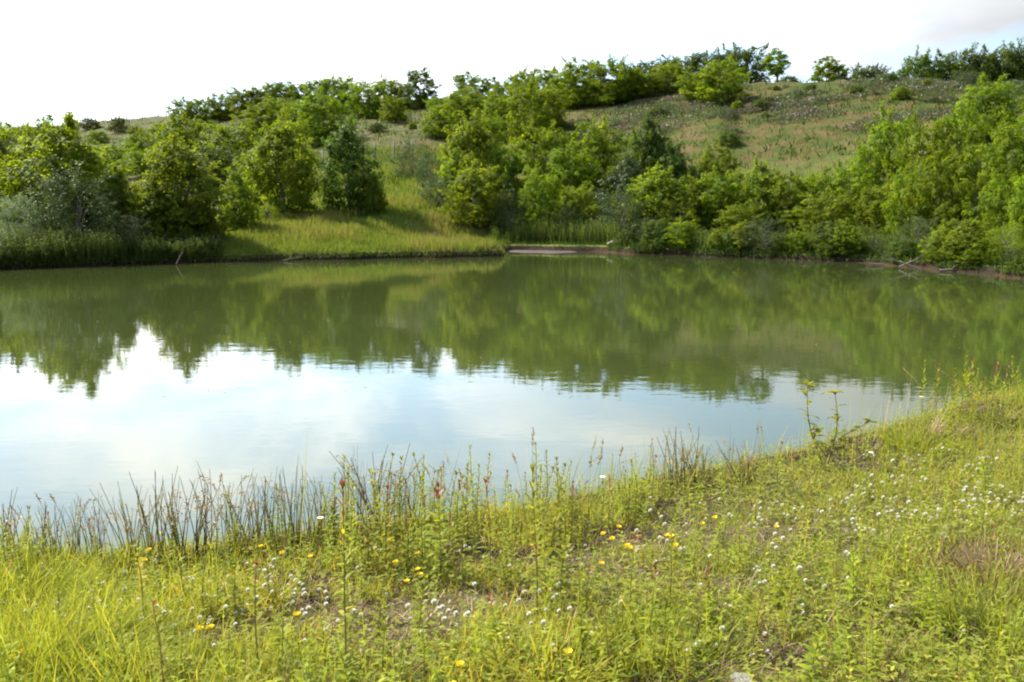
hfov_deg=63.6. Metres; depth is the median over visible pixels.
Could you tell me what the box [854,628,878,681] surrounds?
leafy weed
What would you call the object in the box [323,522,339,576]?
leafy weed
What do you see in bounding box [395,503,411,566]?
leafy weed
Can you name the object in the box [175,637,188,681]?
leafy weed
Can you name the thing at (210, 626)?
trefoil flower
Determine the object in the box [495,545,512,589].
leafy weed
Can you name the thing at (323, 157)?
wire fence
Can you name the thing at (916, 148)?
locust tree
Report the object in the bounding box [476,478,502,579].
leafy weed
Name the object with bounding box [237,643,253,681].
leafy weed
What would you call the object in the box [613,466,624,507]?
leafy weed
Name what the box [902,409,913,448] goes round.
leafy weed
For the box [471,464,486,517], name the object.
leafy weed
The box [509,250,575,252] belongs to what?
mud bank
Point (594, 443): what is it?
seed grass
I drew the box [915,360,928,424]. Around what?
leafy weed
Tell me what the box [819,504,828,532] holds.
leafy weed
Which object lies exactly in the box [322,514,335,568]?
leafy weed
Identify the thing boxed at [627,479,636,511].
leafy weed
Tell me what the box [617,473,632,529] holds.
leafy weed
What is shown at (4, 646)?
leafy weed
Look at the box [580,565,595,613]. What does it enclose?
leafy weed
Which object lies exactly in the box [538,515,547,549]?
leafy weed
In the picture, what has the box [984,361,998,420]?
leafy weed
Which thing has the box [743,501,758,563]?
leafy weed
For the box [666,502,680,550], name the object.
leafy weed
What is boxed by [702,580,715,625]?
leafy weed
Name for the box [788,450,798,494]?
leafy weed
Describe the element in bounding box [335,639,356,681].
leafy weed
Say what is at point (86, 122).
round tree
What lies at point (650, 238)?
bank bush
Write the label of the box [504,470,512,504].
leafy weed
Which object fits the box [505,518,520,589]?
leafy weed
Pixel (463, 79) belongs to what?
locust tree
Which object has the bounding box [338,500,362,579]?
leafy weed
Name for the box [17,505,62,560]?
rush clump
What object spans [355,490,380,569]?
leafy weed
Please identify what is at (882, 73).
round tree
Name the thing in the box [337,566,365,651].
leafy weed
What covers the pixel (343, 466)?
leafy weed
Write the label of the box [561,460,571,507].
leafy weed
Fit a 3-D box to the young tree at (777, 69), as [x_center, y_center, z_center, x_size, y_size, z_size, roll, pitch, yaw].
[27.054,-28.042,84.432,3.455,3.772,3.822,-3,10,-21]
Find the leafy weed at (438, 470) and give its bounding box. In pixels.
[427,469,440,514]
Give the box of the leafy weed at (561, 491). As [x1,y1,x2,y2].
[555,467,568,520]
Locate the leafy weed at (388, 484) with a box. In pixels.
[381,452,397,517]
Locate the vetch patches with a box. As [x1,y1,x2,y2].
[104,76,1023,176]
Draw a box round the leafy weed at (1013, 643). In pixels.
[997,598,1023,661]
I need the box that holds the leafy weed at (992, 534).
[982,524,1001,577]
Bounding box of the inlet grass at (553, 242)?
[480,238,625,253]
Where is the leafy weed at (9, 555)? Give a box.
[3,528,21,574]
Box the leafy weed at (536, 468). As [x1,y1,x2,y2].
[530,441,546,506]
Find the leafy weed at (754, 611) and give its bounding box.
[749,590,760,633]
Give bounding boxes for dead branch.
[862,258,883,265]
[879,252,918,268]
[899,255,923,267]
[939,263,962,271]
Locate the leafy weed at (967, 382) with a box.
[955,360,973,417]
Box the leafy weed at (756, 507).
[753,494,759,520]
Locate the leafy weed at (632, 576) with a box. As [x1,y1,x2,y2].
[619,534,644,610]
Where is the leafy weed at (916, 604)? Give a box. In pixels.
[910,580,924,623]
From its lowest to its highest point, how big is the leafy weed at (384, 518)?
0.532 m
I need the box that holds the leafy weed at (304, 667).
[292,640,315,681]
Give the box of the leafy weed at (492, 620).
[486,593,511,655]
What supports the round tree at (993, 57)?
on the terrain at (784, 141)
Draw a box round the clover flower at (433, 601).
[431,599,436,614]
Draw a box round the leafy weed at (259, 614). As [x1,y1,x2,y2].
[237,558,271,675]
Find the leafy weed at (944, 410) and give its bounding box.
[937,398,948,422]
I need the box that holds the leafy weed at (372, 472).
[368,471,383,530]
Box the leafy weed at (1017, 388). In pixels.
[1013,365,1022,408]
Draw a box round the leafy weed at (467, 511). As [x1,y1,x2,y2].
[458,481,476,552]
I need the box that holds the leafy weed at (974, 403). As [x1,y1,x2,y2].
[964,381,982,423]
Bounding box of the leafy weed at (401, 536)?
[398,515,406,557]
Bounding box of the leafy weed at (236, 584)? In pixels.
[219,559,249,621]
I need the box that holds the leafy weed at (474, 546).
[467,515,480,563]
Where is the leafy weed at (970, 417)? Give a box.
[965,399,975,434]
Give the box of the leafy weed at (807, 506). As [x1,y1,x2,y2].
[800,492,811,535]
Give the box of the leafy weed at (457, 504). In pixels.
[447,478,469,553]
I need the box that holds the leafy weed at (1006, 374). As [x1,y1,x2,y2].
[993,365,1009,430]
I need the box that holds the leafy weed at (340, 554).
[335,531,345,576]
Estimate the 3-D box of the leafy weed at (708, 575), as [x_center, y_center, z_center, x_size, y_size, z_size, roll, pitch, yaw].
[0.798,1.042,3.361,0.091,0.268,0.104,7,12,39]
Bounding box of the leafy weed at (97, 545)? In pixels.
[92,536,107,583]
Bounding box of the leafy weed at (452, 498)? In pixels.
[443,471,459,548]
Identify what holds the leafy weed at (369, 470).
on the terrain at (784, 141)
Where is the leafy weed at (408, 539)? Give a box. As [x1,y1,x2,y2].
[400,519,417,575]
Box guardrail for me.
[78,110,181,121]
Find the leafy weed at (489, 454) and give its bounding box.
[480,453,494,506]
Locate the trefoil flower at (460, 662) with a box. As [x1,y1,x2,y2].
[456,660,464,681]
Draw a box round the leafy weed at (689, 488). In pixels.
[686,472,692,504]
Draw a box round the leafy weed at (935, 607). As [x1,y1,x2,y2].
[926,571,946,641]
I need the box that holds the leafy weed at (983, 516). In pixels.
[975,484,991,542]
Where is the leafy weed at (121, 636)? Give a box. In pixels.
[114,615,137,672]
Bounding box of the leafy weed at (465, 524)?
[455,477,473,559]
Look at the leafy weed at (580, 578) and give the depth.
3.52 m
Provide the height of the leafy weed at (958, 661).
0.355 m
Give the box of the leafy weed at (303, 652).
[298,635,313,681]
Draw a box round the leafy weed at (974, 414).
[969,396,977,434]
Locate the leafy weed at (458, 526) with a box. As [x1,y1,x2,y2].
[453,506,463,546]
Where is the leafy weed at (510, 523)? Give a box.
[501,501,516,557]
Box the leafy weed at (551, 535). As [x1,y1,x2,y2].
[539,487,567,565]
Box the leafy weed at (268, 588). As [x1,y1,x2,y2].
[260,552,275,603]
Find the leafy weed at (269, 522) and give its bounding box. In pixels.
[264,496,274,539]
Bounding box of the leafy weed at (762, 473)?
[755,454,768,496]
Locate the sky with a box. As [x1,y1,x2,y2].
[0,0,1023,126]
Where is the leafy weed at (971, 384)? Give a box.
[964,358,975,416]
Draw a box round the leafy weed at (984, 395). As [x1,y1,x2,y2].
[980,377,987,414]
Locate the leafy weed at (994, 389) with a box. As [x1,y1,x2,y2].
[988,364,999,416]
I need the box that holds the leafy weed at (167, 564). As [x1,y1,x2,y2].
[159,543,172,576]
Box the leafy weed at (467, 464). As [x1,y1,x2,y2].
[459,462,473,543]
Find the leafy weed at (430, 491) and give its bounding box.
[425,471,434,515]
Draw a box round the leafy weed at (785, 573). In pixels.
[768,551,792,609]
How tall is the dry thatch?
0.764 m
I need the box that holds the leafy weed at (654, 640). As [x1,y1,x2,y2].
[643,617,660,677]
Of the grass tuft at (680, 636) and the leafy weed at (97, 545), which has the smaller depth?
the grass tuft at (680, 636)
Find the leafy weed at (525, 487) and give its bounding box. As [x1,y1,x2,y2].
[523,472,530,504]
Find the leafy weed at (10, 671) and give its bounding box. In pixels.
[0,656,23,681]
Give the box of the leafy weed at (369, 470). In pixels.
[366,467,385,539]
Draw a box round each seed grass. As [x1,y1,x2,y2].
[34,492,53,549]
[49,493,70,556]
[78,498,89,536]
[89,523,102,562]
[217,472,222,545]
[224,475,246,535]
[270,486,339,539]
[271,491,280,545]
[341,468,403,529]
[439,465,444,547]
[442,461,445,520]
[458,468,465,539]
[462,482,478,538]
[483,471,491,541]
[512,453,524,526]
[531,427,535,494]
[575,455,639,513]
[581,435,596,526]
[588,456,591,510]
[589,454,602,514]
[597,439,603,520]
[612,446,622,533]
[940,370,988,445]
[984,389,988,444]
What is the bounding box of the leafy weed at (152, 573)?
[147,563,162,595]
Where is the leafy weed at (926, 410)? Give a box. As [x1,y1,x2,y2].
[915,378,936,446]
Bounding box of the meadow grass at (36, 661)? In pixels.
[0,379,1023,681]
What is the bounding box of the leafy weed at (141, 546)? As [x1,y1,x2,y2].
[137,533,145,562]
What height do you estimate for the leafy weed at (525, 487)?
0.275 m
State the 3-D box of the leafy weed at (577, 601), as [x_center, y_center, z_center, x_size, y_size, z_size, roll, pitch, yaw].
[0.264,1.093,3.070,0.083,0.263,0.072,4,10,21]
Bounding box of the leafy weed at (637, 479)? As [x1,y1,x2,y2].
[630,459,644,516]
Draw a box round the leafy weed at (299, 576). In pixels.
[294,544,309,596]
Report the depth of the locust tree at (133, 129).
130.68 m
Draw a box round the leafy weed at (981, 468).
[976,451,995,504]
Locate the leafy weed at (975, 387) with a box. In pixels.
[969,368,981,412]
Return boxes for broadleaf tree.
[0,109,144,237]
[0,120,67,239]
[0,138,21,228]
[74,162,139,233]
[120,131,235,239]
[185,198,221,237]
[211,164,261,229]
[231,116,332,216]
[313,116,384,214]
[358,171,388,214]
[431,107,502,200]
[432,148,477,206]
[588,151,656,224]
[609,161,703,231]
[622,112,673,196]
[647,137,704,212]
[732,155,779,229]
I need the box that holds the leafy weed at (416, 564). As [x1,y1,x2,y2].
[412,541,420,575]
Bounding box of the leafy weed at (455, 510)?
[450,475,463,537]
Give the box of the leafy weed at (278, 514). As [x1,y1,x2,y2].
[272,483,286,538]
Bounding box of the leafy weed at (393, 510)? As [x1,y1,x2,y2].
[386,472,405,536]
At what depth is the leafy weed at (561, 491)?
5.00 m
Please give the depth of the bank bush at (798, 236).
35.85 m
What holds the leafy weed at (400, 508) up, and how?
on the terrain at (784, 141)
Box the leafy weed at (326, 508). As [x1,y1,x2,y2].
[321,486,331,542]
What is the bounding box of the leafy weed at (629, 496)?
[621,478,634,529]
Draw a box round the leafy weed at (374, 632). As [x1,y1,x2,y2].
[368,582,391,640]
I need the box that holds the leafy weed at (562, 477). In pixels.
[549,462,567,529]
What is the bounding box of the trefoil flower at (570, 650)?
[564,648,572,677]
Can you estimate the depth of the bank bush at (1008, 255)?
27.10 m
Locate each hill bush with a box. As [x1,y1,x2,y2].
[364,123,389,132]
[407,122,418,128]
[607,118,626,125]
[648,107,667,116]
[653,101,676,113]
[712,107,739,119]
[713,131,742,144]
[717,121,746,133]
[731,101,747,111]
[751,99,771,109]
[801,83,817,90]
[848,85,864,92]
[879,73,898,81]
[888,85,912,98]
[919,91,943,101]
[921,79,931,85]
[952,70,982,83]
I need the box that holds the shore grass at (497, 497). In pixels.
[11,365,1023,592]
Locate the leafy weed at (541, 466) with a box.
[529,464,545,526]
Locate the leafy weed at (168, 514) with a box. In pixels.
[167,513,184,559]
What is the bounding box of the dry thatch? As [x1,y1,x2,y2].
[7,394,1023,681]
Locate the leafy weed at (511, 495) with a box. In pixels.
[506,484,520,531]
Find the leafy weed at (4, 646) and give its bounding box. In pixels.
[0,626,11,666]
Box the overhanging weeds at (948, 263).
[606,244,1023,277]
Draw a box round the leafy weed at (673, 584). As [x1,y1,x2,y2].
[667,563,677,602]
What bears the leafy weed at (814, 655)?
on the terrain at (784, 141)
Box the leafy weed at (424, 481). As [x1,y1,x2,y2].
[416,453,429,513]
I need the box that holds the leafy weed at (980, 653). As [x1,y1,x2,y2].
[964,627,993,681]
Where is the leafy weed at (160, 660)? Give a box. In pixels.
[151,623,176,681]
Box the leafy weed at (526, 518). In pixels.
[522,509,534,546]
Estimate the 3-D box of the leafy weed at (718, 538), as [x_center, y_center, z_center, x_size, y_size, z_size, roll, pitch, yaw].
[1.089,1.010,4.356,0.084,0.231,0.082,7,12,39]
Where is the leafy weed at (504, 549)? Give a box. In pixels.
[500,512,512,555]
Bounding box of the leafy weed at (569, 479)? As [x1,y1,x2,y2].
[566,464,573,495]
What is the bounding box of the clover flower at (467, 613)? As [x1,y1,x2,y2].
[464,611,470,629]
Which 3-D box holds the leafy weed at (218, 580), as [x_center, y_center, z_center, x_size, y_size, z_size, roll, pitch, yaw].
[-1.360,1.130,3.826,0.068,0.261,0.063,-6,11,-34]
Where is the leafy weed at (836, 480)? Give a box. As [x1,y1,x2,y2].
[826,479,838,523]
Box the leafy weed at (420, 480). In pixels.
[412,452,430,524]
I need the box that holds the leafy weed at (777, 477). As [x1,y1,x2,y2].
[770,441,786,494]
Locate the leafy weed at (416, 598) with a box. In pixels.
[409,567,425,627]
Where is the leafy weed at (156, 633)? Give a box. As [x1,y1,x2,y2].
[144,599,177,681]
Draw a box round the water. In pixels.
[0,251,1023,557]
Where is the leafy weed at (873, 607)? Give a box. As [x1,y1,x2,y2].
[861,581,882,642]
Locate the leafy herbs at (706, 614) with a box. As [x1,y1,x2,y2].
[0,374,1023,681]
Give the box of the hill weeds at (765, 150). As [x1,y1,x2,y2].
[75,76,1020,227]
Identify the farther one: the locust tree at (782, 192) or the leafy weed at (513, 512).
the locust tree at (782, 192)
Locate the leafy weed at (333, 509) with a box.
[321,496,340,542]
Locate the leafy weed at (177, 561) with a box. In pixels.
[169,539,190,598]
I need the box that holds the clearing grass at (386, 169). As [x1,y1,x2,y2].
[244,142,470,226]
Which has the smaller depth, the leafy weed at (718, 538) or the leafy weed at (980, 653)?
the leafy weed at (980, 653)
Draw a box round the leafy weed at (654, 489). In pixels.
[644,455,660,512]
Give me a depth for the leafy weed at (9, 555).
4.27 m
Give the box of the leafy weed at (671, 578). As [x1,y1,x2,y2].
[658,537,681,610]
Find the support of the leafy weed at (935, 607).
on the terrain at (784, 141)
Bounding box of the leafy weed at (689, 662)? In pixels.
[681,634,695,679]
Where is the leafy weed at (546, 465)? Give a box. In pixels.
[540,449,554,503]
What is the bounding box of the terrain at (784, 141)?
[0,79,1023,681]
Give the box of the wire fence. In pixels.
[318,140,412,165]
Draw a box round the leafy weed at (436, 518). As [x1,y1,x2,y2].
[424,480,457,583]
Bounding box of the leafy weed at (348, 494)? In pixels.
[338,465,358,542]
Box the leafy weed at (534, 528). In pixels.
[519,463,548,621]
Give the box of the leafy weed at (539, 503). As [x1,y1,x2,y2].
[528,482,549,550]
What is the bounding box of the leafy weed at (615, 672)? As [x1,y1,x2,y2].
[607,651,623,681]
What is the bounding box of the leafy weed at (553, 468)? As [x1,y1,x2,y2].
[536,466,554,530]
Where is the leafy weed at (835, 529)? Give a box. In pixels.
[825,502,842,559]
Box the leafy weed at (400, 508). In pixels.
[392,478,409,538]
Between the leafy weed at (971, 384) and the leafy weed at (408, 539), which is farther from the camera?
the leafy weed at (971, 384)
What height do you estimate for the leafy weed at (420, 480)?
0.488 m
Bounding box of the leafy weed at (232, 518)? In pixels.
[224,492,242,544]
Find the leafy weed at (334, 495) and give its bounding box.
[322,473,341,544]
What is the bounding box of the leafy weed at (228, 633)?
[220,607,236,663]
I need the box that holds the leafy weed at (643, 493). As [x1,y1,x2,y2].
[632,468,650,518]
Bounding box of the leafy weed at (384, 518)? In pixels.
[375,484,399,572]
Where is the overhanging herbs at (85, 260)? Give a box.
[0,251,211,268]
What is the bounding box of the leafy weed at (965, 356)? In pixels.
[959,355,966,417]
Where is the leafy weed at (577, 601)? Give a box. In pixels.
[573,600,589,660]
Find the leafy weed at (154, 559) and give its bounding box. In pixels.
[149,534,163,579]
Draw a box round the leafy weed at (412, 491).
[408,472,418,514]
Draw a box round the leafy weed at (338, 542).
[331,518,342,561]
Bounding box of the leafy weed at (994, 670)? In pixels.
[983,657,1001,681]
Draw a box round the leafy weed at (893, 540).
[884,519,901,573]
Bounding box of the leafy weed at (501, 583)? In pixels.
[494,556,509,602]
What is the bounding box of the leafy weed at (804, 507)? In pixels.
[797,472,813,533]
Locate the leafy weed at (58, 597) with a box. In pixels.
[53,576,67,626]
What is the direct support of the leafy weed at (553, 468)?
on the terrain at (784, 141)
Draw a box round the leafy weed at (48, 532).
[43,511,58,551]
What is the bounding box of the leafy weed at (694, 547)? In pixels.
[683,513,704,586]
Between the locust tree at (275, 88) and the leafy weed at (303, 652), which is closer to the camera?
the leafy weed at (303, 652)
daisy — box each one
[317,516,323,565]
[600,476,605,518]
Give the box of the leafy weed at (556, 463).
[548,456,567,529]
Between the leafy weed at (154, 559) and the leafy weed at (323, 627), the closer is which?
the leafy weed at (323, 627)
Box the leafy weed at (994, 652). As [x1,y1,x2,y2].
[988,629,1001,676]
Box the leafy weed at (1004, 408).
[998,388,1011,428]
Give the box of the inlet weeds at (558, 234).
[490,208,623,244]
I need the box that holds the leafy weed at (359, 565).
[353,550,368,600]
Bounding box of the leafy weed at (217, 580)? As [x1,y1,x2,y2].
[212,564,223,601]
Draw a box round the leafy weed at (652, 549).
[646,525,657,569]
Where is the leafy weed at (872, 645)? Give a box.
[863,613,881,681]
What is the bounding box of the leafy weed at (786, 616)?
[775,577,797,652]
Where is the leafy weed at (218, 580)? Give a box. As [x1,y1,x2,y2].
[212,559,225,604]
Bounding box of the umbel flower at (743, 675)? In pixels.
[730,672,752,681]
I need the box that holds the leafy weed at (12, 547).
[6,523,26,582]
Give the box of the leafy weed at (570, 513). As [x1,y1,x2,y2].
[566,480,577,529]
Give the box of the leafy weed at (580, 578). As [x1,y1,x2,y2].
[572,550,589,616]
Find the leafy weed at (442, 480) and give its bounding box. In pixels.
[433,467,446,517]
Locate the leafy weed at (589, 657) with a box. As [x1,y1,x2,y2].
[580,628,598,681]
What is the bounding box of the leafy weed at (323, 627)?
[314,603,333,660]
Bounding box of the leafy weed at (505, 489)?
[501,470,509,502]
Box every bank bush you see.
[612,227,639,246]
[640,218,671,248]
[660,217,705,248]
[706,229,724,250]
[722,219,765,250]
[723,228,737,248]
[739,214,790,251]
[772,231,794,251]
[784,228,808,252]
[799,237,815,251]
[810,218,855,254]
[822,217,869,254]
[855,239,869,253]
[865,235,884,254]
[887,239,910,257]
[894,239,920,258]
[916,218,970,261]
[918,232,939,260]
[937,216,1000,263]
[958,234,1002,262]
[984,247,1000,264]
[1000,248,1023,265]
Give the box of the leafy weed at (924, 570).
[911,547,933,622]
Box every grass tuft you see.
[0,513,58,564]
[0,536,145,637]
[0,579,218,681]
[326,627,443,681]
[506,605,644,681]
[558,582,786,681]
[866,417,980,456]
[897,556,1023,661]
[908,518,1023,599]
[918,408,992,441]
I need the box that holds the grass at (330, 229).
[189,193,510,261]
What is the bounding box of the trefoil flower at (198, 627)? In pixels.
[196,625,203,645]
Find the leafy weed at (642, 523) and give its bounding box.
[634,493,650,535]
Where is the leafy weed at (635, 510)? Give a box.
[631,492,638,526]
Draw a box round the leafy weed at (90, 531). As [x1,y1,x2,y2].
[83,517,94,560]
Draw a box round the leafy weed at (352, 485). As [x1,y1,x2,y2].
[344,481,363,556]
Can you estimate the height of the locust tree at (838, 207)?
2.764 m
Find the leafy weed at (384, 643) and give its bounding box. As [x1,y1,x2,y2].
[370,602,397,681]
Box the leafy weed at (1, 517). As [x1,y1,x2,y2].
[0,516,14,574]
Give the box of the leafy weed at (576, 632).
[568,597,591,662]
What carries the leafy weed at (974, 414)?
on the terrain at (784, 141)
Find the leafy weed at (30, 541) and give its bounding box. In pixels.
[18,505,38,567]
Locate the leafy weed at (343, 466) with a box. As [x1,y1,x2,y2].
[336,454,350,529]
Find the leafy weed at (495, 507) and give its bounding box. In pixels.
[491,491,501,532]
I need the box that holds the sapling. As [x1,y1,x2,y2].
[796,379,881,467]
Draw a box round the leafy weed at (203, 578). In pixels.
[192,544,215,621]
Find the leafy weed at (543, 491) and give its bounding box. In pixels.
[537,490,550,536]
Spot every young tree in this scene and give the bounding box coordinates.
[31,113,66,177]
[61,111,81,185]
[476,75,502,100]
[759,47,790,82]
[809,55,843,81]
[828,64,851,80]
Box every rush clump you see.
[0,486,21,565]
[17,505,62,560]
[37,496,89,566]
[74,491,113,562]
[89,480,162,562]
[99,466,177,571]
[139,472,197,567]
[160,463,227,564]
[208,468,256,548]
[220,472,273,545]
[241,470,293,543]
[267,464,311,542]
[297,471,335,541]
[329,444,422,539]
[342,446,367,532]
[382,468,437,527]
[649,442,678,493]
[657,430,699,491]
[675,441,719,488]
[716,441,769,485]
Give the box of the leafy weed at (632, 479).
[628,463,636,500]
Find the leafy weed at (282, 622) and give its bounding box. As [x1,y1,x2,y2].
[269,588,293,666]
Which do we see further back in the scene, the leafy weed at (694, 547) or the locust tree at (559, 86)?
the locust tree at (559, 86)
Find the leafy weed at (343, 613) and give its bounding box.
[330,477,361,661]
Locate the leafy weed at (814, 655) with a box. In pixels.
[795,628,829,681]
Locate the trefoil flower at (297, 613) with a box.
[293,611,302,637]
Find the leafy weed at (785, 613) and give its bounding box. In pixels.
[781,596,790,630]
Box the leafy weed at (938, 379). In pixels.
[932,363,941,419]
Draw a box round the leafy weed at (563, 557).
[546,528,574,598]
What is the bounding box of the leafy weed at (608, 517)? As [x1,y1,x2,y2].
[599,477,616,535]
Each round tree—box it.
[78,117,101,129]
[104,115,130,131]
[626,60,648,78]
[635,55,684,82]
[646,52,720,81]
[683,46,726,82]
[709,42,741,79]
[717,42,773,83]
[773,74,802,82]
[850,62,881,81]
[869,63,890,78]
[894,44,948,80]
[911,53,963,80]
[932,40,990,82]
[971,37,1023,82]
[975,46,1011,81]
[1006,36,1023,82]
[1016,53,1023,79]
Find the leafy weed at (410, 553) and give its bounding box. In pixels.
[397,512,414,575]
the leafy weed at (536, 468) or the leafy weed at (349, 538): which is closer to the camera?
the leafy weed at (349, 538)
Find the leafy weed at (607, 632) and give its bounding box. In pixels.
[596,605,617,672]
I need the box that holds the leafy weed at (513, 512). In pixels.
[507,494,519,540]
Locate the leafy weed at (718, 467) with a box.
[717,466,727,512]
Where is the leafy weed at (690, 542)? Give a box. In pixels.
[683,524,695,565]
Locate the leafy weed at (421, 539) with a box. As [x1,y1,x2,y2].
[412,494,432,572]
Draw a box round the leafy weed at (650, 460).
[645,439,655,480]
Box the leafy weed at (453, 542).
[447,515,462,565]
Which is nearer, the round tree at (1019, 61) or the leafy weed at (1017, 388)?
the leafy weed at (1017, 388)
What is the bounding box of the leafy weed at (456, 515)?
[452,494,462,540]
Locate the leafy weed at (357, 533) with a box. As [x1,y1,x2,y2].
[352,516,367,570]
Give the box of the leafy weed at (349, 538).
[333,520,356,618]
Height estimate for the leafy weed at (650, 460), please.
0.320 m
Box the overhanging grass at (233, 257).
[191,244,509,261]
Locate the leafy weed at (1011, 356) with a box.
[1008,355,1017,422]
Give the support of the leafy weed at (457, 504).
on the terrain at (784, 141)
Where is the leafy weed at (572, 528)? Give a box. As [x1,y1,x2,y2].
[562,485,579,547]
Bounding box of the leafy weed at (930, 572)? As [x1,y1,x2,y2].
[913,541,943,629]
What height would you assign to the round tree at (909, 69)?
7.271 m
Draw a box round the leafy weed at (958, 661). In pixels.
[940,615,973,681]
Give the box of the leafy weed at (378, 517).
[369,482,389,562]
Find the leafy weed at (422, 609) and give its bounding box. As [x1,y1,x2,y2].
[408,573,428,647]
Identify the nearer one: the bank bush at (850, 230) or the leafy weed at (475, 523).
the leafy weed at (475, 523)
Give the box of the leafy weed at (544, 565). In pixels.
[539,536,555,598]
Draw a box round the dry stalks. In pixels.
[1,397,1023,681]
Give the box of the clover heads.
[9,443,1022,665]
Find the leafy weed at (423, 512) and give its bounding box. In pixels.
[416,493,433,553]
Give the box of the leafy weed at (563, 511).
[557,490,571,537]
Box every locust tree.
[0,120,34,170]
[0,121,21,147]
[2,121,37,138]
[82,129,114,144]
[83,142,129,173]
[115,146,161,176]
[119,133,175,157]
[120,137,137,148]
[126,125,145,135]
[135,108,229,167]
[144,122,168,134]
[164,92,201,127]
[180,141,243,189]
[185,95,222,125]
[185,118,283,176]
[205,91,236,121]
[223,85,260,117]
[229,101,280,133]
[232,147,274,187]
[240,84,279,109]
[253,95,290,133]
[255,79,292,111]
[269,106,319,178]
[274,97,325,134]
[275,80,316,103]
[284,85,358,145]
[290,76,331,105]
[312,73,350,108]
[326,74,363,109]
[335,75,395,119]
[370,71,402,109]
[376,95,409,122]
[386,80,416,108]
[396,64,442,108]
[419,106,461,137]
[422,95,449,113]
[431,85,489,128]
[435,153,515,226]
[449,68,490,113]
[469,87,527,133]
[474,106,508,164]
[479,136,540,212]
[486,75,521,114]
[496,76,564,148]
[499,63,539,114]
[512,120,588,201]
[517,164,561,233]
[519,64,580,107]
[528,80,571,129]
[544,138,603,212]
[548,180,607,227]
[549,75,584,107]
[554,54,605,107]
[562,113,634,199]
[577,51,635,105]
[608,63,647,100]
[630,70,663,96]
[638,60,693,92]
[668,174,721,230]
[671,70,724,99]
[671,165,750,229]
[682,54,755,103]
[688,135,746,205]
[711,202,762,235]
[750,167,819,230]
[778,164,850,230]
[787,187,860,237]
[809,158,886,230]
[839,137,889,217]
[845,97,924,214]
[848,178,906,234]
[880,157,947,242]
[881,110,960,221]
[890,143,993,241]
[930,99,1002,214]
[933,133,1017,235]
[947,71,1023,139]
[961,167,1021,252]
[973,103,1023,224]
[994,172,1023,254]
[996,97,1023,171]
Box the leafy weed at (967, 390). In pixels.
[961,370,971,420]
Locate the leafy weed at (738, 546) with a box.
[731,518,749,579]
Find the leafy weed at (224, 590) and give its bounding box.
[219,571,230,609]
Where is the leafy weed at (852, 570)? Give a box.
[840,547,865,604]
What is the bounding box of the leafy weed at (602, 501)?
[596,474,610,525]
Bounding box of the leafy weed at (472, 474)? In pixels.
[464,444,482,518]
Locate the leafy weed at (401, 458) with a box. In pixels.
[393,455,407,538]
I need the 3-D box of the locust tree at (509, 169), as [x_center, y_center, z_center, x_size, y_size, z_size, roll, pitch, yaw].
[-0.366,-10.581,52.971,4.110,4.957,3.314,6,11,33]
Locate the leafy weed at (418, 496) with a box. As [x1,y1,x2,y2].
[409,476,425,554]
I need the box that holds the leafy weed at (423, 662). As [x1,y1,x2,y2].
[417,628,429,672]
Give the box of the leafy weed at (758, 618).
[743,576,770,659]
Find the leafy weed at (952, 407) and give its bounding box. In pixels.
[937,384,960,436]
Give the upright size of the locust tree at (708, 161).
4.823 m
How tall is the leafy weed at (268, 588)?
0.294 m
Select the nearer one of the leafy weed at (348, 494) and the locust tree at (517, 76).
the leafy weed at (348, 494)
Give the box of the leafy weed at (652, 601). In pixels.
[638,563,666,644]
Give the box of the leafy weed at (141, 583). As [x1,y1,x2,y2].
[128,553,151,624]
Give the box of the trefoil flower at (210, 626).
[206,624,213,647]
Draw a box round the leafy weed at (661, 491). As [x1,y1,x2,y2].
[657,463,668,502]
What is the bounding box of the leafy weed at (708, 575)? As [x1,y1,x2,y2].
[697,564,719,620]
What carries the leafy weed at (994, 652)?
on the terrain at (784, 141)
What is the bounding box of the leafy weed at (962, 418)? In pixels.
[957,401,967,431]
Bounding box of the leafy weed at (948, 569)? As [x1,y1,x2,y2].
[937,543,959,619]
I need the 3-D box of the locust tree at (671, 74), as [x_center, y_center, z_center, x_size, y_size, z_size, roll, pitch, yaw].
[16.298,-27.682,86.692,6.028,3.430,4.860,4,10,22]
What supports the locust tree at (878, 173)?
on the terrain at (784, 141)
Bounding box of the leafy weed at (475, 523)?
[468,495,482,547]
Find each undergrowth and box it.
[0,217,225,268]
[608,216,1023,271]
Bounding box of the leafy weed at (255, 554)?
[251,529,261,564]
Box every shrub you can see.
[0,191,44,247]
[15,161,139,247]
[106,211,152,251]
[122,180,199,244]
[254,203,281,221]
[390,140,431,176]
[413,149,443,185]
[415,173,453,208]
[484,186,531,233]
[543,200,585,236]
[583,186,652,240]
[629,216,657,240]
[649,195,706,236]
[894,216,939,248]
[931,217,968,248]
[981,222,1023,263]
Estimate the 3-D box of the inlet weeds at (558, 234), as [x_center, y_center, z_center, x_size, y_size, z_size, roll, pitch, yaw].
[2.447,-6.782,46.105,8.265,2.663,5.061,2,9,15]
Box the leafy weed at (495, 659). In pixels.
[486,636,514,681]
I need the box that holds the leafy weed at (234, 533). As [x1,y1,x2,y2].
[228,520,241,552]
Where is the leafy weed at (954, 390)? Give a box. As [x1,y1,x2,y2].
[949,368,957,422]
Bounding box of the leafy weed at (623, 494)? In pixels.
[618,470,628,515]
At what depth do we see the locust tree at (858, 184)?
41.89 m
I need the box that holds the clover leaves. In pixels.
[0,392,1023,681]
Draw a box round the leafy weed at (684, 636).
[673,602,694,681]
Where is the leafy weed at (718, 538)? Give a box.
[710,513,725,551]

